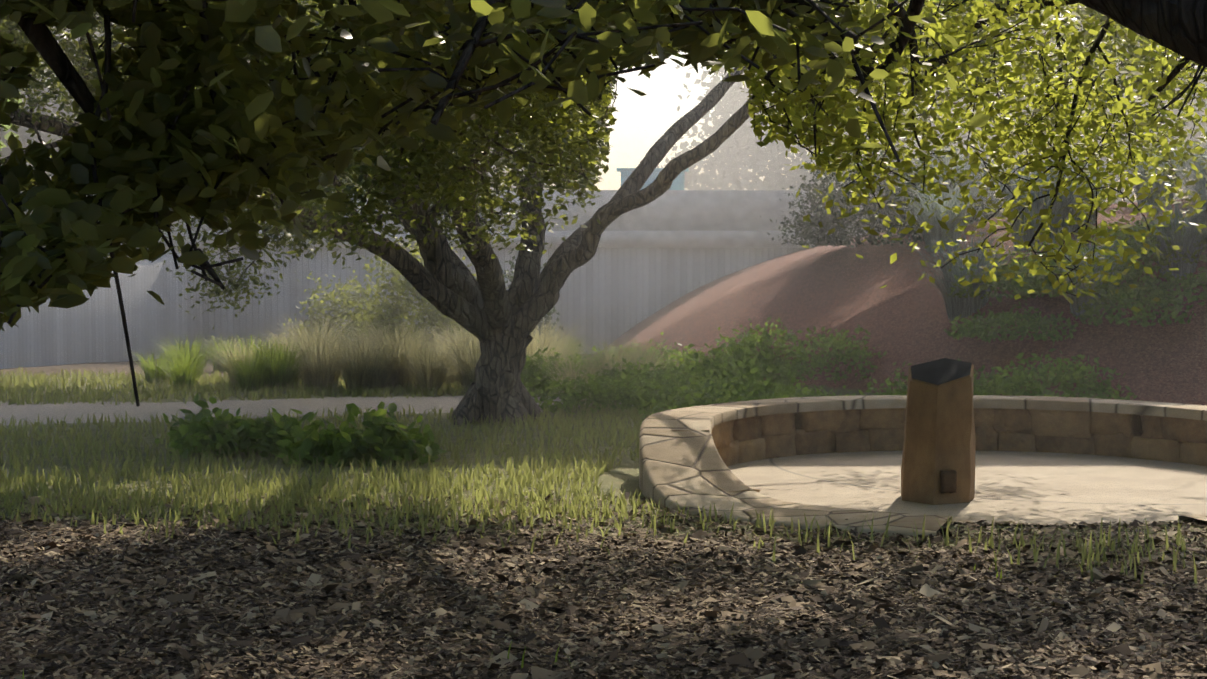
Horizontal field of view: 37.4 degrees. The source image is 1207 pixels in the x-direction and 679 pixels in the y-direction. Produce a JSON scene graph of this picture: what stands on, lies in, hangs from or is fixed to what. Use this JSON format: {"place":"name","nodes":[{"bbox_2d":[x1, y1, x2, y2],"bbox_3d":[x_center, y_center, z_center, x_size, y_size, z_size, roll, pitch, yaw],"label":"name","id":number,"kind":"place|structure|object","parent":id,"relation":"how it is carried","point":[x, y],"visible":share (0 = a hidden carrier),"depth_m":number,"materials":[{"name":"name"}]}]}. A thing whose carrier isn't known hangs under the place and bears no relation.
{"place":"outdoors","nodes":[
{"label":"outdoors","id":0,"kind":"place"},
{"bbox_2d":[0,366,1205,587],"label":"lawn","id":1,"kind":"structure","parent":0,"point":[302,488],"depth_m":12.64,"materials":[{"name":"green plant"}]},
{"bbox_2d":[0,199,1206,678],"bbox_3d":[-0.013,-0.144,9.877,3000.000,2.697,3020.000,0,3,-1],"label":"ground","id":2,"kind":"structure","parent":0,"point":[1084,335],"depth_m":13.41,"materials":[{"name":"brown soil"}]},
{"bbox_2d":[0,92,21,151],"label":"tree leaves","id":3,"kind":"object","parent":2,"relation":"on","point":[6,135],"depth_m":27.83,"materials":[{"name":"green plant"}]},
{"bbox_2d":[154,393,446,467],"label":"broadleaf plants","id":4,"kind":"object","parent":2,"relation":"on","point":[386,443],"depth_m":14.02,"materials":[{"name":"green plant"}]},
{"bbox_2d":[125,330,591,391],"bbox_3d":[-3.076,0.225,23.272,6.118,0.734,5.644,0,3,-1],"label":"grass clump","id":5,"kind":"object","parent":2,"relation":"on","point":[243,376],"depth_m":21.56,"materials":[{"name":"green plant"}]},
{"bbox_2d":[282,218,508,352],"bbox_3d":[-2.864,-0.624,25.950,3.873,2.251,3.224,0,3,-1],"label":"yellow shrub","id":6,"kind":"object","parent":2,"relation":"on","point":[378,309],"depth_m":25.39,"materials":[{"name":"green plant"}]},
{"bbox_2d":[0,248,807,368],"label":"fence","id":7,"kind":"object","parent":2,"relation":"on","point":[32,358],"depth_m":29.79,"materials":[{"name":"grey wood"}]},
{"bbox_2d":[196,313,682,405],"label":"straw grass clumps","id":8,"kind":"object","parent":2,"relation":"on","point":[383,375],"depth_m":21.20,"materials":[{"name":"green plant"}]},
{"bbox_2d":[0,0,907,406],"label":"tree branches","id":9,"kind":"object","parent":2,"relation":"on","point":[46,46],"visible":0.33,"depth_m":3.88,"materials":[{"name":"brown plant"}]},
{"bbox_2d":[318,7,619,67],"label":"leaves","id":10,"kind":"object","parent":9,"relation":"attached to","point":[344,17],"depth_m":9.43,"materials":[{"name":"green plant"}]},
{"bbox_2d":[0,0,990,330],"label":"oak leaves","id":11,"kind":"object","parent":9,"relation":"on","point":[146,96],"visible":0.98,"depth_m":3.81,"materials":[{"name":"green plant"}]},
{"bbox_2d":[20,190,908,247],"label":"wall","id":12,"kind":"structure","parent":2,"relation":"on","point":[685,216],"depth_m":30.01,"materials":[{"name":"grey concrete"}]},
{"bbox_2d":[617,168,688,189],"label":"building","id":13,"kind":"structure","parent":12,"relation":"attached to","point":[622,170],"depth_m":30.76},
{"bbox_2d":[22,557,1001,678],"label":"fallen leaves","id":14,"kind":"object","parent":2,"relation":"on","point":[522,663],"visible":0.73,"depth_m":6.99,"materials":[{"name":"brown plant"}]},
{"bbox_2d":[19,28,1072,177],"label":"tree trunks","id":15,"kind":"object","parent":2,"relation":"on","point":[76,121],"depth_m":39.45,"materials":[{"name":"plant"}]},
{"bbox_2d":[0,14,120,180],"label":"tree leaves","id":16,"kind":"object","parent":15,"relation":"on","point":[27,135],"depth_m":35.14,"materials":[{"name":"plant"}]},
{"bbox_2d":[102,49,550,189],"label":"tree leaves","id":17,"kind":"object","parent":15,"relation":"on","point":[493,171],"depth_m":48.60,"materials":[{"name":"plant"}]},
{"bbox_2d":[1,0,1194,424],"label":"oak trunk and limbs","id":18,"kind":"object","parent":2,"relation":"on","point":[471,304],"depth_m":17.23,"materials":[{"name":"brown plant"}]},
{"bbox_2d":[0,0,1206,328],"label":"oak leaves","id":19,"kind":"object","parent":18,"relation":"attached to","point":[450,158],"depth_m":13.13,"materials":[{"name":"green plant"}]},
{"bbox_2d":[0,492,1206,678],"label":"wood chip litter","id":20,"kind":"object","parent":2,"relation":"on","point":[739,665],"visible":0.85,"depth_m":8.29,"materials":[{"name":"brown wood"}]},
{"bbox_2d":[17,0,1206,295],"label":"oak limbs","id":21,"kind":"object","parent":2,"relation":"on","point":[1177,26],"visible":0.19,"depth_m":8.66,"materials":[{"name":"brown plant"}]},
{"bbox_2d":[0,0,540,199],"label":"oak leaves","id":22,"kind":"object","parent":21,"relation":"on","point":[7,90],"visible":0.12,"depth_m":3.90,"materials":[{"name":"green plant"}]},
{"bbox_2d":[111,0,1206,312],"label":"oak leaves","id":23,"kind":"object","parent":21,"relation":"on","point":[843,106],"visible":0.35,"depth_m":9.82,"materials":[{"name":"green plant"}]},
{"bbox_2d":[503,122,1005,345],"bbox_3d":[2.055,-1.257,24.776,7.658,3.566,3.334,0,3,-1],"label":"tree","id":24,"kind":"object","parent":2,"relation":"on","point":[816,230],"depth_m":24.03,"materials":[{"name":"green plant"}]},
{"bbox_2d":[470,215,1206,421],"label":"green shrubs","id":25,"kind":"object","parent":2,"relation":"on","point":[757,367],"depth_m":18.39,"materials":[{"name":"green plant"}]},
{"bbox_2d":[656,50,1068,214],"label":"tree leaves","id":26,"kind":"object","parent":2,"relation":"on","point":[739,161],"depth_m":59.11,"materials":[{"name":"plant"}]},
{"bbox_2d":[639,395,1206,538],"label":"wall capstones","id":27,"kind":"object","parent":2,"relation":"on","point":[669,489],"visible":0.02,"depth_m":12.20,"materials":[{"name":"beige stone"}]},
{"bbox_2d":[728,451,1206,524],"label":"patio floor","id":28,"kind":"structure","parent":2,"relation":"on","point":[1079,501],"depth_m":12.44,"materials":[{"name":"beige concrete"}]},
{"bbox_2d":[901,358,975,504],"bbox_3d":[2.212,0.602,11.726,0.500,0.940,0.489,0,3,-1],"label":"wooden post","id":29,"kind":"object","parent":28,"relation":"on","point":[926,482],"depth_m":11.58,"materials":[{"name":"brown wood"}]},
{"bbox_2d":[940,470,956,493],"bbox_3d":[2.226,0.920,11.523,0.110,0.155,0.063,0,3,-1],"label":"electrical outlet box","id":30,"kind":"object","parent":29,"relation":"attached to","point":[948,481],"depth_m":11.50,"materials":[{"name":"brown metal"}]},
{"bbox_2d":[806,3,1206,204],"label":"tree leaves","id":31,"kind":"object","parent":2,"relation":"on","point":[1191,123],"depth_m":45.33,"materials":[{"name":"plant"}]},
{"bbox_2d":[880,136,1206,320],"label":"tree","id":32,"kind":"object","parent":2,"relation":"on","point":[971,305],"depth_m":20.21,"materials":[{"name":"green plant"}]},
{"bbox_2d":[1178,58,1206,126],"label":"tree leaves","id":33,"kind":"object","parent":2,"relation":"on","point":[1202,98],"depth_m":42.08,"materials":[{"name":"green plant"}]},
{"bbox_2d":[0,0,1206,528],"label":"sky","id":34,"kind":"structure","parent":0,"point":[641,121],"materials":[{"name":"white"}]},
{"bbox_2d":[671,408,1206,492],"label":"seat wall","id":35,"kind":"structure","parent":0,"point":[879,418],"depth_m":14.45,"materials":[{"name":"stone"}]},
{"bbox_2d":[755,0,1193,167],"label":"oak","id":36,"kind":"object","parent":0,"point":[1052,16],"depth_m":27.94,"materials":[{"name":"green plant"}]}
]}

